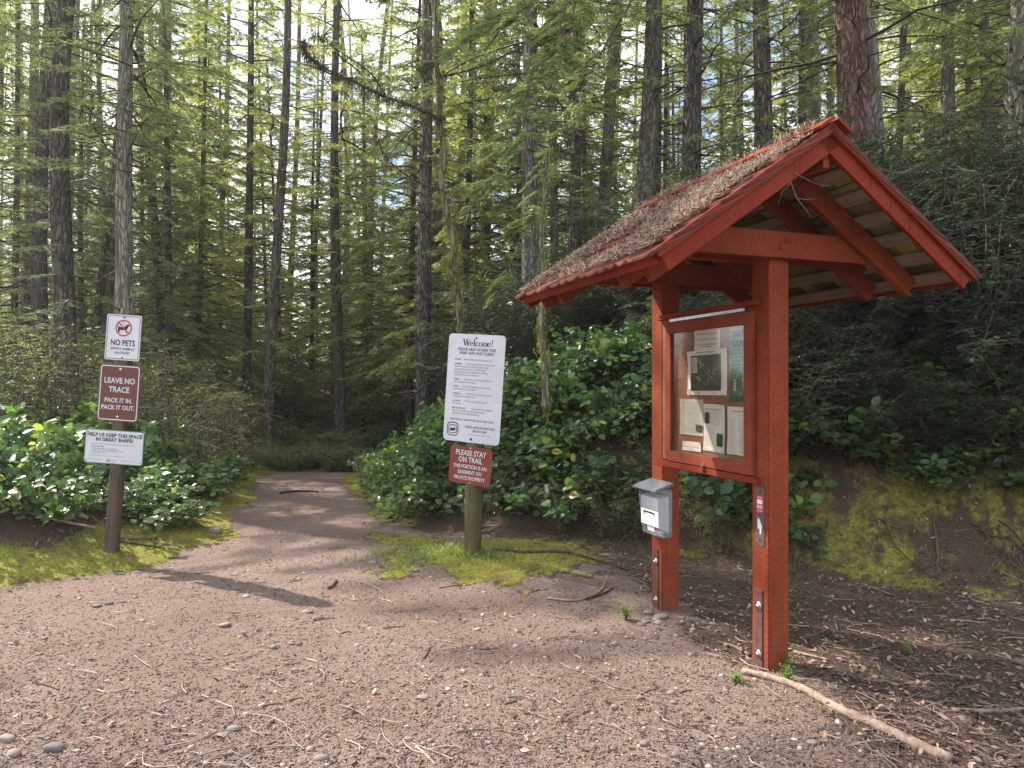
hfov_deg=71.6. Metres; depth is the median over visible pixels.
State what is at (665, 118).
fir tree
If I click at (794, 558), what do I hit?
root
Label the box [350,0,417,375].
fir tree
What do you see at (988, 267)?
huckleberry shrub
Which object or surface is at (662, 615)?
stone
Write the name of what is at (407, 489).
salal shrub
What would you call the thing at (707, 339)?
notice
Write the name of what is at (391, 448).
salal shrub
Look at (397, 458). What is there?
salal shrub
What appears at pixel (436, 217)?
fir tree
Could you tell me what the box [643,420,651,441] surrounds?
salal shrub
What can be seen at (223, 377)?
brush shrub
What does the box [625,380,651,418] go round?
salal shrub
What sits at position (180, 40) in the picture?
fir tree
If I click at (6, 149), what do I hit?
fir tree
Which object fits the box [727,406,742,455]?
notice
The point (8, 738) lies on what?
stone
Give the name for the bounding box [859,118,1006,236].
huckleberry shrub
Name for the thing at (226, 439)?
twiggy shrub
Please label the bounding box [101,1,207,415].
fir tree
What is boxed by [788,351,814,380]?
huckleberry shrub
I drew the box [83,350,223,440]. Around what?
twiggy shrub
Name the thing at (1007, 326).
huckleberry shrub
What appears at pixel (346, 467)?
brush shrub
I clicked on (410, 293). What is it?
young conifer
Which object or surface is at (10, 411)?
salal shrub
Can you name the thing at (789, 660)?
weed
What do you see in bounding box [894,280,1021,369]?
huckleberry shrub
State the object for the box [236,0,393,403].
fir tree
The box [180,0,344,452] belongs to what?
fir tree
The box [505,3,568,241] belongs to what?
fir tree
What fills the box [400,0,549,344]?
young conifer
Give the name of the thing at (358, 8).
sky
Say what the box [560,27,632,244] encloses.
fir tree
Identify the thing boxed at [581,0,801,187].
fir tree
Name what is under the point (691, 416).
notice
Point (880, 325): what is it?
huckleberry shrub
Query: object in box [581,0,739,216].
fir tree
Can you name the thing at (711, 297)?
huckleberry shrub
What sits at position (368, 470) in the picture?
salal shrub
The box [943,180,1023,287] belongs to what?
huckleberry shrub
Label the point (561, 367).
salal shrub
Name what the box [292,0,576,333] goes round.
maple tree
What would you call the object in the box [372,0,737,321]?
fir tree
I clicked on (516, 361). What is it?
salal shrub
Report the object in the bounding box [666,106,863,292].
huckleberry shrub
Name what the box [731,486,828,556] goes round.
salal shrub
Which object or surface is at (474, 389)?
sign post
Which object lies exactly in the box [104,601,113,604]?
stone
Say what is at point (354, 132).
fir tree
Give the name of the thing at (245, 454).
salal shrub
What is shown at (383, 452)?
salal shrub
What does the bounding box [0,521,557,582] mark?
grass
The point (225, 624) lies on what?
stone
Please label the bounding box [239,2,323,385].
fir tree
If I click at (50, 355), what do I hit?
brush shrub
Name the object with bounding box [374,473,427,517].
salal shrub
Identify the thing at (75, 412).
salal shrub
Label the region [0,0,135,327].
fir tree
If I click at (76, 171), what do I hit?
fir tree
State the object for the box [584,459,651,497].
salal shrub
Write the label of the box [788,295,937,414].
huckleberry shrub
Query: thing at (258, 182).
young conifer
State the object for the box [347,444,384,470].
salal shrub
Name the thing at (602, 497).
twiggy shrub
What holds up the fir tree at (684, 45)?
on the ground at (356, 525)
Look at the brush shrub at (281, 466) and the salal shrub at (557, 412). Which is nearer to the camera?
the salal shrub at (557, 412)
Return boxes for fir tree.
[0,0,89,381]
[0,0,90,292]
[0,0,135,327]
[0,0,144,401]
[0,0,216,408]
[0,0,283,385]
[0,2,50,339]
[0,5,36,143]
[0,7,29,269]
[0,12,25,341]
[0,17,25,310]
[0,19,47,342]
[0,32,26,297]
[0,75,28,345]
[7,0,177,353]
[10,0,210,386]
[29,0,188,391]
[49,30,97,284]
[74,4,135,361]
[75,0,115,329]
[76,0,245,397]
[98,2,175,350]
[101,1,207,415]
[132,3,179,354]
[153,0,329,428]
[164,1,276,403]
[173,30,257,341]
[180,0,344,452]
[213,86,259,377]
[215,24,291,360]
[217,2,240,403]
[223,3,320,355]
[231,30,282,347]
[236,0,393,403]
[237,0,434,448]
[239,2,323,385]
[281,22,344,384]
[296,2,366,385]
[321,64,351,333]
[327,149,374,385]
[333,0,505,423]
[339,0,393,367]
[341,1,434,389]
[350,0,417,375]
[363,0,478,408]
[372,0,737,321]
[384,42,412,389]
[396,0,701,356]
[396,1,460,328]
[432,5,512,303]
[438,15,471,396]
[441,2,540,344]
[448,36,506,297]
[454,0,638,277]
[455,2,480,317]
[482,0,645,340]
[491,56,547,304]
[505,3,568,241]
[539,0,706,301]
[540,6,625,256]
[546,5,634,251]
[558,1,667,234]
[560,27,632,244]
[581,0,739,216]
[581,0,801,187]
[585,5,637,198]
[597,14,639,225]
[614,2,723,211]
[618,15,663,222]
[618,23,677,202]
[620,18,719,190]
[626,0,752,162]
[653,0,962,159]
[661,0,902,184]
[661,1,708,184]
[661,5,682,191]
[679,0,753,166]
[701,0,724,169]
[708,0,781,152]
[716,0,834,134]
[716,0,901,134]
[716,34,753,169]
[724,0,752,158]
[730,0,895,137]
[738,0,1002,177]
[773,0,835,128]
[777,2,888,110]
[796,3,836,110]
[819,1,826,110]
[822,0,997,192]
[828,3,934,140]
[875,0,1004,175]
[877,0,1007,183]
[878,0,1023,189]
[884,0,1023,194]
[905,22,917,159]
[920,5,1007,136]
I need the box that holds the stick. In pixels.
[35,682,59,689]
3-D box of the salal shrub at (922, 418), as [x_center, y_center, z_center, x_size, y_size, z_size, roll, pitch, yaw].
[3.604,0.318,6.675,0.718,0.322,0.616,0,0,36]
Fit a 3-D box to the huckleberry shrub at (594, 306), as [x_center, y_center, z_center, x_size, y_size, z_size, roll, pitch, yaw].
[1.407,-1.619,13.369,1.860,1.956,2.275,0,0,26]
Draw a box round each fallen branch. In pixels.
[13,511,95,528]
[120,535,155,539]
[120,540,164,548]
[280,490,318,493]
[327,579,337,588]
[415,745,435,764]
[492,548,630,570]
[547,574,608,601]
[563,542,612,567]
[580,665,632,688]
[585,587,613,599]
[723,642,750,656]
[741,667,952,763]
[793,650,828,660]
[951,707,1023,712]
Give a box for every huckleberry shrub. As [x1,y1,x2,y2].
[405,307,519,402]
[411,333,451,402]
[412,274,553,379]
[412,328,449,404]
[430,287,526,367]
[444,289,521,364]
[458,242,604,365]
[487,257,609,356]
[500,261,609,355]
[517,239,643,346]
[548,247,612,330]
[556,211,681,320]
[556,252,620,323]
[557,222,621,323]
[565,149,697,334]
[569,208,651,326]
[572,128,753,310]
[613,136,782,307]
[619,288,714,352]
[629,341,651,381]
[634,287,729,333]
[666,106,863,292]
[670,101,927,204]
[679,291,729,310]
[687,291,813,342]
[711,292,875,407]
[713,295,826,364]
[756,98,937,189]
[788,206,942,370]
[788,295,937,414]
[788,300,878,376]
[788,333,880,463]
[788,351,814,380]
[789,295,953,397]
[790,287,951,366]
[791,306,845,340]
[808,89,972,321]
[810,346,958,474]
[818,190,933,315]
[826,159,1023,384]
[853,156,989,334]
[854,70,1023,246]
[854,104,1023,214]
[855,361,1010,458]
[856,243,1020,361]
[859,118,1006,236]
[873,161,1023,406]
[892,115,1023,268]
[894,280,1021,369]
[899,353,1023,472]
[903,134,1023,307]
[904,120,1023,330]
[906,273,1023,400]
[909,147,959,218]
[912,122,1023,251]
[925,220,1023,344]
[933,146,1023,218]
[940,108,1023,214]
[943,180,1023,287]
[943,215,991,258]
[961,213,1022,325]
[963,248,1023,337]
[978,173,1023,337]
[980,288,1023,373]
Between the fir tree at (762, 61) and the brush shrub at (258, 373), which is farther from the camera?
the brush shrub at (258, 373)
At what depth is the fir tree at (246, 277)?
18.93 m
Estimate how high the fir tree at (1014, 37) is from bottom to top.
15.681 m
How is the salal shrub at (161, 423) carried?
on the ground at (356, 525)
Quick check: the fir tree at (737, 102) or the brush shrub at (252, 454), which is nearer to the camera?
the brush shrub at (252, 454)
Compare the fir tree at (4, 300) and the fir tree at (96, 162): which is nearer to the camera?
the fir tree at (96, 162)
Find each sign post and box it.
[84,308,144,553]
[443,332,505,555]
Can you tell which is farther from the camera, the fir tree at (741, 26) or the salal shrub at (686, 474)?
the fir tree at (741, 26)
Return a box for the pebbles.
[1,467,1023,767]
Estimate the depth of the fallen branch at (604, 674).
3.93 m
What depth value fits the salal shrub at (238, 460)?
11.61 m
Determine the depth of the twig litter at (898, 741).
3.61 m
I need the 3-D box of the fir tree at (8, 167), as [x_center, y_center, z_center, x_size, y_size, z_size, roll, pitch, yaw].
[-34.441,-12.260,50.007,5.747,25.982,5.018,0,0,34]
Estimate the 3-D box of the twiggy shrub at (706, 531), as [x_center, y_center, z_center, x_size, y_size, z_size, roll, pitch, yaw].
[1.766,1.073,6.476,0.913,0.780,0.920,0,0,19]
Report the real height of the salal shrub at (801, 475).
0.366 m
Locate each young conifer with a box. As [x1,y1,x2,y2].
[0,0,98,395]
[0,49,94,370]
[2,27,157,389]
[48,1,260,414]
[50,1,211,375]
[109,0,298,391]
[133,0,282,416]
[137,35,256,381]
[214,0,360,398]
[222,110,307,393]
[252,89,374,412]
[282,132,362,391]
[286,23,415,429]
[298,0,505,439]
[305,82,407,393]
[344,28,480,404]
[358,0,568,394]
[386,46,477,375]
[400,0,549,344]
[431,0,590,354]
[471,0,616,298]
[545,6,625,292]
[592,128,633,228]
[622,85,661,217]
[661,71,682,194]
[701,19,753,171]
[707,8,773,162]
[751,0,798,143]
[875,0,938,179]
[884,1,963,170]
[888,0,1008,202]
[954,0,1007,148]
[957,1,1023,155]
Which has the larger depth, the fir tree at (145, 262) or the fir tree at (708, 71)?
the fir tree at (708, 71)
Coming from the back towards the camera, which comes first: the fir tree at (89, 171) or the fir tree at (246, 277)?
the fir tree at (89, 171)
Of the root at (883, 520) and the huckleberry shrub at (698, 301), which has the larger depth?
the huckleberry shrub at (698, 301)
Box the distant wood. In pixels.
[2,156,703,388]
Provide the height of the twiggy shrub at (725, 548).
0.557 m
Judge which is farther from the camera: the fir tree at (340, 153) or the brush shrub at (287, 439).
the fir tree at (340, 153)
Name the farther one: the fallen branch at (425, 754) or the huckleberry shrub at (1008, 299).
the huckleberry shrub at (1008, 299)
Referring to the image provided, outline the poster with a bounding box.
[729,325,760,401]
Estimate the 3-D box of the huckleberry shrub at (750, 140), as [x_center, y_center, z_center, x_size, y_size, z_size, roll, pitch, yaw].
[3.898,-2.167,9.586,3.115,3.034,2.512,0,0,39]
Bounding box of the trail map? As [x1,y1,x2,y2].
[687,348,726,394]
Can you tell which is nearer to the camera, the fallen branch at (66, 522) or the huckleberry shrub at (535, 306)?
the fallen branch at (66, 522)
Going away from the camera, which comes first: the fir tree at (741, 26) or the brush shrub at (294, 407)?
the brush shrub at (294, 407)
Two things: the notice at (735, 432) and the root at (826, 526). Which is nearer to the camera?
the notice at (735, 432)
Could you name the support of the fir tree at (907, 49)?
on the ground at (356, 525)
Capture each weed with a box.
[617,601,632,619]
[729,667,744,682]
[778,647,806,667]
[778,663,794,680]
[902,637,912,652]
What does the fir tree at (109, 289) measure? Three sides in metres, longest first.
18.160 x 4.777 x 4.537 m
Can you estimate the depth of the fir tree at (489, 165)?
22.95 m
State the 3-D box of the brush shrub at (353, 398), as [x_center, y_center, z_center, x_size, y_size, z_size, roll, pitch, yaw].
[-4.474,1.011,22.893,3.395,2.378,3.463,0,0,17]
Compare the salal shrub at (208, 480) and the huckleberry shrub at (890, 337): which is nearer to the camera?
the huckleberry shrub at (890, 337)
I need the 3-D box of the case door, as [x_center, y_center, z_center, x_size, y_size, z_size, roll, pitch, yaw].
[1.214,0.058,4.475,0.049,0.995,0.904,0,0,-20]
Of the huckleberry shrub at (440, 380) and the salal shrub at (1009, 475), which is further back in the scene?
the huckleberry shrub at (440, 380)
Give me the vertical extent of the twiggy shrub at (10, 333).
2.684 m
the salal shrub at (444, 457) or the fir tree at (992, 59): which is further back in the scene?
the fir tree at (992, 59)
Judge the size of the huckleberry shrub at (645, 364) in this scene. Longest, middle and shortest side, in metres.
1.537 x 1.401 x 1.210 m
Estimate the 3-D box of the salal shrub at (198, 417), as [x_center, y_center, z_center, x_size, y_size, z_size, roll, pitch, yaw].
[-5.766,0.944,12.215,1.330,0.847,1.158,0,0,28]
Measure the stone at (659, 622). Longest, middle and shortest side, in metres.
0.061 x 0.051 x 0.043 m
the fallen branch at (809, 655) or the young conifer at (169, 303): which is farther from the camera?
the young conifer at (169, 303)
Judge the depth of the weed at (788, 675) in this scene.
3.82 m
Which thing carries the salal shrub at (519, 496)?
on the ground at (356, 525)
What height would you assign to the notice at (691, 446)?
0.063 m
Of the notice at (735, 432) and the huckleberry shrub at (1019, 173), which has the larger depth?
the huckleberry shrub at (1019, 173)
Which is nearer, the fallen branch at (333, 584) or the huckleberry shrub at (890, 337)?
the fallen branch at (333, 584)
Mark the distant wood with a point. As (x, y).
(286, 268)
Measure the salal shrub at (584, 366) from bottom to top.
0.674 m
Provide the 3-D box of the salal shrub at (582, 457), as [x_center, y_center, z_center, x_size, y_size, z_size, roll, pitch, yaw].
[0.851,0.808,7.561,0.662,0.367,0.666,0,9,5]
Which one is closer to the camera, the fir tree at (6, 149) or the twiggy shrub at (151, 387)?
the twiggy shrub at (151, 387)
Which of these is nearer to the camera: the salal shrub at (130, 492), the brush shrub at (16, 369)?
the salal shrub at (130, 492)
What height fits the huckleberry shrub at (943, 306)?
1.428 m
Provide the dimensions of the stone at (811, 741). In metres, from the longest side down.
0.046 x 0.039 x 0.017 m
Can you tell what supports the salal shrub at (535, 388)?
on the ground at (356, 525)
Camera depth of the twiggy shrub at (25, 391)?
9.56 m
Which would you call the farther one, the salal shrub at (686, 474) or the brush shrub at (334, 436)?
the brush shrub at (334, 436)
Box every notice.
[680,399,703,435]
[682,441,700,451]
[694,328,719,350]
[703,404,724,453]
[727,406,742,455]
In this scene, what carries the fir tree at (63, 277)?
on the ground at (356, 525)
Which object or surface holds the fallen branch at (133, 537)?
on the ground at (356, 525)
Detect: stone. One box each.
[0,734,14,742]
[6,748,20,757]
[42,742,64,752]
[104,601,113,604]
[208,527,221,533]
[218,622,230,626]
[226,725,239,730]
[311,616,324,620]
[313,754,329,760]
[404,736,412,739]
[417,694,428,699]
[557,738,565,742]
[637,622,644,625]
[639,740,648,745]
[642,609,652,614]
[654,613,667,618]
[654,620,662,624]
[667,689,674,694]
[694,717,702,722]
[806,739,816,744]
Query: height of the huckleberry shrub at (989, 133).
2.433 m
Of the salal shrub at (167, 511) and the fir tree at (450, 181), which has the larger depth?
the fir tree at (450, 181)
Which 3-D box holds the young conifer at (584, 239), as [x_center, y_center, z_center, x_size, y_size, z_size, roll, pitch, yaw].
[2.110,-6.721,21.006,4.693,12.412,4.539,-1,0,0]
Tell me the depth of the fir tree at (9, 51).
16.30 m
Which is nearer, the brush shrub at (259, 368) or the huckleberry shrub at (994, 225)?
the huckleberry shrub at (994, 225)
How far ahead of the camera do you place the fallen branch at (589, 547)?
6.41 m
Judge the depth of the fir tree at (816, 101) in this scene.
15.95 m
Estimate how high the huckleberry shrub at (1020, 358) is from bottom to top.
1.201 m
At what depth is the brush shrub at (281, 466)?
15.10 m
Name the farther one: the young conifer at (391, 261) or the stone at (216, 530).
the young conifer at (391, 261)
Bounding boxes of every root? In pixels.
[537,519,568,540]
[565,514,610,545]
[606,517,638,554]
[614,511,638,547]
[679,533,704,563]
[788,545,806,574]
[791,519,827,578]
[879,518,934,585]
[932,514,950,593]
[971,522,1023,572]
[975,527,1023,556]
[989,524,1023,596]
[998,520,1023,544]
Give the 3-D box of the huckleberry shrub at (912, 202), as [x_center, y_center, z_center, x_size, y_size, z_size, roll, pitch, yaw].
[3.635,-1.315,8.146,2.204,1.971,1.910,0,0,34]
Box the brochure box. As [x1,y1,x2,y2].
[633,478,673,538]
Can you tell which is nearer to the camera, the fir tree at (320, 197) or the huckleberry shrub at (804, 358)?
the huckleberry shrub at (804, 358)
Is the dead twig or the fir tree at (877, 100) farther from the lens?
the fir tree at (877, 100)
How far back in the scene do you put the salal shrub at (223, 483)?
9.64 m
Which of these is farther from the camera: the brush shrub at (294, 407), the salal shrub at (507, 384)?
the brush shrub at (294, 407)
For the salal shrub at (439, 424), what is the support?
on the ground at (356, 525)
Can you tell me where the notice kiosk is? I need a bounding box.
[514,116,982,670]
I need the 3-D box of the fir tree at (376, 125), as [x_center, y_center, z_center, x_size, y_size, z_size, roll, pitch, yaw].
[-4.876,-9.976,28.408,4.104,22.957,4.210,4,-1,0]
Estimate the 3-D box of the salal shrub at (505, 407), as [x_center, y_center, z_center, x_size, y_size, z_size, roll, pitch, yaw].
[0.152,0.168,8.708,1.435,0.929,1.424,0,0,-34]
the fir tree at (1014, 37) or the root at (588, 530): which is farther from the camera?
the fir tree at (1014, 37)
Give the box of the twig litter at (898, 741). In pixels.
[0,343,1023,767]
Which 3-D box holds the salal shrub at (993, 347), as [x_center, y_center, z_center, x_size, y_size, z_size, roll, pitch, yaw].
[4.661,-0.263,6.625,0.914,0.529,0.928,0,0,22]
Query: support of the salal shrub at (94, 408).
on the ground at (356, 525)
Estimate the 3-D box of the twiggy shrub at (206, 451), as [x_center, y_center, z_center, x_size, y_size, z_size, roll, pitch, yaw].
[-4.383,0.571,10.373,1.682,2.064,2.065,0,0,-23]
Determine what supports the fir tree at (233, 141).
on the ground at (356, 525)
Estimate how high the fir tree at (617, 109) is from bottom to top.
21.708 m
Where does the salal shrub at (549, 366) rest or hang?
on the ground at (356, 525)
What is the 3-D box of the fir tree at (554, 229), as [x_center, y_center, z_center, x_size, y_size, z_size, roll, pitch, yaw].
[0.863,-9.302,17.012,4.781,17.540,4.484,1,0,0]
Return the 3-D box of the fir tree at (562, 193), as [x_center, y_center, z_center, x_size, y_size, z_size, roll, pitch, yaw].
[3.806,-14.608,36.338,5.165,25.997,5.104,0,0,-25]
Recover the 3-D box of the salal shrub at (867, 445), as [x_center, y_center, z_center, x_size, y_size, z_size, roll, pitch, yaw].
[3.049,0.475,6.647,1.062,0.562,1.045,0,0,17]
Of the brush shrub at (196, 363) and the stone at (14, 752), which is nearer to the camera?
the stone at (14, 752)
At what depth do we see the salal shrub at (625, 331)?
9.43 m
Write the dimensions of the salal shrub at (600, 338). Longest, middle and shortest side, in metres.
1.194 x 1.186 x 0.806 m
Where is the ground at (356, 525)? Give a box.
[0,323,1023,767]
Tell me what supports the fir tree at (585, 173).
on the ground at (356, 525)
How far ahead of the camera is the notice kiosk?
4.03 m
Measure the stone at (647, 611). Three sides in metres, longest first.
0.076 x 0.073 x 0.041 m
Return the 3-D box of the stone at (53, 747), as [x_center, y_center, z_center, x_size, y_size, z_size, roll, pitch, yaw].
[-2.007,1.596,3.116,0.089,0.047,0.058,4,10,-2]
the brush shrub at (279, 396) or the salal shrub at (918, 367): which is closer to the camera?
the salal shrub at (918, 367)
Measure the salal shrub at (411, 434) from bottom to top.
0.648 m
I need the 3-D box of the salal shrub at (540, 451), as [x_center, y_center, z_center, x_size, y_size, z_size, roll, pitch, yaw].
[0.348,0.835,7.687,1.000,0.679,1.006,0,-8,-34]
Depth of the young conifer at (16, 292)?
19.04 m
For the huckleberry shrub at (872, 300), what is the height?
2.090 m
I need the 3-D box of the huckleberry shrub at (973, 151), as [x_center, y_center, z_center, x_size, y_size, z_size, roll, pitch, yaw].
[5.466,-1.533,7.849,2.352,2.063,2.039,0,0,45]
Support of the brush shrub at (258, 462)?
on the ground at (356, 525)
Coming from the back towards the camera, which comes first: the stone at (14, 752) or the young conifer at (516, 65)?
the young conifer at (516, 65)
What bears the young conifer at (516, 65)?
on the ground at (356, 525)
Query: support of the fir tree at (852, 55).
on the ground at (356, 525)
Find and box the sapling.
[532,141,555,422]
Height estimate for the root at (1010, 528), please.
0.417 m
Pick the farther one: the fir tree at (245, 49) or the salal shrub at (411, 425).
the fir tree at (245, 49)
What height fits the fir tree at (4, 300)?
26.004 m
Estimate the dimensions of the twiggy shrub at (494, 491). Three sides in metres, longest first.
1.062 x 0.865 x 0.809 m
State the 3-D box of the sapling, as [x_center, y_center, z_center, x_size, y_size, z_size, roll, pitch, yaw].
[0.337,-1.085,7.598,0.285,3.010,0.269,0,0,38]
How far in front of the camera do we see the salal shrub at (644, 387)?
7.40 m
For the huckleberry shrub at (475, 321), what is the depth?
11.83 m
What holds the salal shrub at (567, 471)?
on the ground at (356, 525)
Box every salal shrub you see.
[0,378,47,418]
[0,402,72,456]
[0,408,36,445]
[0,415,23,441]
[0,420,40,512]
[0,420,74,490]
[0,450,105,523]
[3,416,109,489]
[17,399,111,448]
[41,399,140,430]
[45,391,97,417]
[57,404,136,478]
[58,476,156,511]
[85,485,220,530]
[89,419,201,491]
[107,463,201,495]
[111,406,180,438]
[111,418,170,454]
[122,471,219,519]
[130,446,195,473]
[132,411,219,463]
[166,461,239,491]
[167,463,240,499]
[184,414,215,452]
[185,451,254,482]
[195,447,251,465]
[210,450,258,473]
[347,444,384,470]
[347,448,386,470]
[355,459,395,486]
[356,455,407,492]
[358,471,423,502]
[359,430,414,469]
[367,445,397,467]
[368,466,458,520]
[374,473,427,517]
[381,432,410,450]
[391,424,444,471]
[391,469,491,522]
[394,430,465,483]
[394,433,424,474]
[400,406,434,447]
[404,420,417,436]
[412,417,464,472]
[413,402,442,425]
[416,390,444,424]
[418,396,444,434]
[432,415,517,490]
[435,407,517,431]
[461,427,537,496]
[482,468,566,519]
[484,417,562,462]
[492,416,601,475]
[500,376,535,427]
[501,359,549,434]
[502,364,588,419]
[502,392,575,434]
[503,358,525,387]
[503,362,528,394]
[503,363,558,385]
[504,351,602,397]
[504,353,527,373]
[504,429,586,482]
[506,463,581,512]
[514,351,578,393]
[523,365,612,428]
[534,458,589,489]
[535,350,583,373]
[537,326,609,363]
[539,447,650,522]
[541,432,586,456]
[553,330,629,373]
[556,384,649,451]
[558,335,636,385]
[565,440,613,470]
[567,386,651,447]
[578,316,644,346]
[581,320,651,378]
[584,352,651,398]
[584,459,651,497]
[598,489,649,520]
[607,315,651,349]
[608,384,651,435]
[614,318,651,364]
[615,388,651,427]
[620,375,651,401]
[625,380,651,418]
[631,350,651,391]
[640,296,695,321]
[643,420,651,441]
[679,465,837,529]
[682,472,700,476]
[710,485,751,514]
[716,447,796,469]
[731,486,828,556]
[738,464,820,485]
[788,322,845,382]
[788,373,860,403]
[788,387,838,444]
[788,396,929,468]
[788,408,889,459]
[860,403,933,432]
[863,354,979,415]
[874,446,983,494]
[896,353,981,393]
[911,423,1023,490]
[922,367,1023,422]
[959,328,1023,369]
[969,406,1023,451]
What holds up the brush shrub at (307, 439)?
on the ground at (356, 525)
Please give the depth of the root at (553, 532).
6.86 m
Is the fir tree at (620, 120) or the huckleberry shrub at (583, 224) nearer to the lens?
the huckleberry shrub at (583, 224)
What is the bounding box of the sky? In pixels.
[0,0,1008,371]
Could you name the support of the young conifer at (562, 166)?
on the ground at (356, 525)
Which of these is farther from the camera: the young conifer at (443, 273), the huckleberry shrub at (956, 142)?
the young conifer at (443, 273)
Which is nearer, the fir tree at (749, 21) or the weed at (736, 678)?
the weed at (736, 678)
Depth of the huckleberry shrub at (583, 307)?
10.88 m
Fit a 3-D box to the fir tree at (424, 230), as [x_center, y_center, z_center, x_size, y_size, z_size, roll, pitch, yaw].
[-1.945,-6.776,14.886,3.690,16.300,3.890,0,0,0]
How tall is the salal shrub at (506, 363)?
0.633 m
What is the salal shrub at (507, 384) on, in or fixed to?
on the ground at (356, 525)
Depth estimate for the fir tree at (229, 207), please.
26.70 m
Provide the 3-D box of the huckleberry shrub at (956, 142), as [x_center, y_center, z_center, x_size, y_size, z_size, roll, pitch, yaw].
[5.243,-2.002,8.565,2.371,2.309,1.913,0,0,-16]
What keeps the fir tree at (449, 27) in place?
on the ground at (356, 525)
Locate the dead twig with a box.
[778,134,829,217]
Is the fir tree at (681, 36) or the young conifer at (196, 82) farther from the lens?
the fir tree at (681, 36)
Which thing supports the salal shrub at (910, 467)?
on the ground at (356, 525)
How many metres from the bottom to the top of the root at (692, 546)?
0.421 m
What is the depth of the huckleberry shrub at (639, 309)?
10.18 m
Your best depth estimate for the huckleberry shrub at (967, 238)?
7.20 m
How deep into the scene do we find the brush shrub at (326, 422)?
21.64 m
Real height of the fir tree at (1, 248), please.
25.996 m
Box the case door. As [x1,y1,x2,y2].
[665,308,754,475]
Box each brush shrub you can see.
[0,325,169,401]
[0,338,88,400]
[33,333,223,420]
[165,377,284,438]
[191,371,235,401]
[198,410,272,444]
[225,356,327,403]
[227,361,288,396]
[227,368,346,432]
[229,435,269,469]
[233,359,333,409]
[236,418,295,442]
[236,442,280,468]
[241,363,310,422]
[242,443,295,465]
[252,356,327,403]
[256,420,318,451]
[256,448,311,471]
[268,445,335,470]
[287,427,343,452]
[288,389,368,442]
[291,442,344,467]
[300,444,366,470]
[308,380,413,442]
[308,429,368,456]
[314,442,380,471]
[316,374,373,422]
[319,371,404,439]
[328,418,403,466]
[331,361,415,443]
[344,344,402,395]
[345,394,414,445]
[353,394,414,440]
[368,372,440,429]
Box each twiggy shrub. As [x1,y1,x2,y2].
[0,289,63,405]
[0,316,95,434]
[0,317,104,421]
[0,318,155,425]
[7,307,175,421]
[62,345,177,410]
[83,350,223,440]
[92,363,245,474]
[142,353,273,472]
[192,367,282,467]
[193,378,291,468]
[482,440,526,507]
[492,452,555,510]
[529,480,588,535]
[540,447,624,494]
[565,450,645,512]
[574,474,644,542]
[609,485,680,542]
[610,435,681,492]
[679,470,748,539]
[689,471,728,500]
[693,500,751,557]
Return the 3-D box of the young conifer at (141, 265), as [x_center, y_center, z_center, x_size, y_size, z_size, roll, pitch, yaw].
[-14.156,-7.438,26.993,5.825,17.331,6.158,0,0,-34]
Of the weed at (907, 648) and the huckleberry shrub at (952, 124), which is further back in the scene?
the huckleberry shrub at (952, 124)
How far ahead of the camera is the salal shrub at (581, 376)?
8.38 m
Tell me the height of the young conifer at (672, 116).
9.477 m
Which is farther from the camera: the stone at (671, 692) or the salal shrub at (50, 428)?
the salal shrub at (50, 428)
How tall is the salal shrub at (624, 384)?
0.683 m
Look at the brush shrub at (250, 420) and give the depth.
16.03 m
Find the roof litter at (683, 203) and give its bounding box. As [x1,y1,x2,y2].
[518,113,826,292]
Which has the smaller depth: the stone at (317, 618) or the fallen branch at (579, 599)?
the stone at (317, 618)
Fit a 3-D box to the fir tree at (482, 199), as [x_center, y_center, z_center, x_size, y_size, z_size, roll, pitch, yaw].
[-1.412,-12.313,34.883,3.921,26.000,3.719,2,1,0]
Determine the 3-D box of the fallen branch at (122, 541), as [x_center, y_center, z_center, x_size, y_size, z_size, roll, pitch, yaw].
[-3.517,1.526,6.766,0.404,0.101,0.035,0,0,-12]
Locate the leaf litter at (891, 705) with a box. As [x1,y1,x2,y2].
[1,377,1023,767]
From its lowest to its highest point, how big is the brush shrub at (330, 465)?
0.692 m
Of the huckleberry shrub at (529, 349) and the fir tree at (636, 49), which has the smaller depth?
the huckleberry shrub at (529, 349)
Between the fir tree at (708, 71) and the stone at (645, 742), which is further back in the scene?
the fir tree at (708, 71)
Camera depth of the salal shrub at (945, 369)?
6.61 m
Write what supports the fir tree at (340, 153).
on the ground at (356, 525)
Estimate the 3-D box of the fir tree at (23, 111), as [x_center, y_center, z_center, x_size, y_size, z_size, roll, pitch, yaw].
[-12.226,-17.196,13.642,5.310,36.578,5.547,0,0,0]
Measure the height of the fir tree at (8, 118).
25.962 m
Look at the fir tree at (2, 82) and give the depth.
21.57 m
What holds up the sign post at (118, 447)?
on the ground at (356, 525)
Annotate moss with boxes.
[0,324,1023,600]
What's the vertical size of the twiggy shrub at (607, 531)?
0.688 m
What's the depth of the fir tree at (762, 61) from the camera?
13.04 m
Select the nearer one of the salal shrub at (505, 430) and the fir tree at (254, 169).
the salal shrub at (505, 430)
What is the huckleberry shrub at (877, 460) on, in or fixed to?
on the ground at (356, 525)
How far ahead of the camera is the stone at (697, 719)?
3.37 m
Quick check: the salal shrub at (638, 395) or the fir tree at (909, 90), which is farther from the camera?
the fir tree at (909, 90)
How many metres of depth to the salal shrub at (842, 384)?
6.95 m
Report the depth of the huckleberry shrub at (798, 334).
7.22 m
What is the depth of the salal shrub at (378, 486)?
9.27 m
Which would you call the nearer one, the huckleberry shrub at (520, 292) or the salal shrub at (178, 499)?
the salal shrub at (178, 499)
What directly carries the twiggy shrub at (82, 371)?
on the ground at (356, 525)
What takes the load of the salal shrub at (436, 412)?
on the ground at (356, 525)

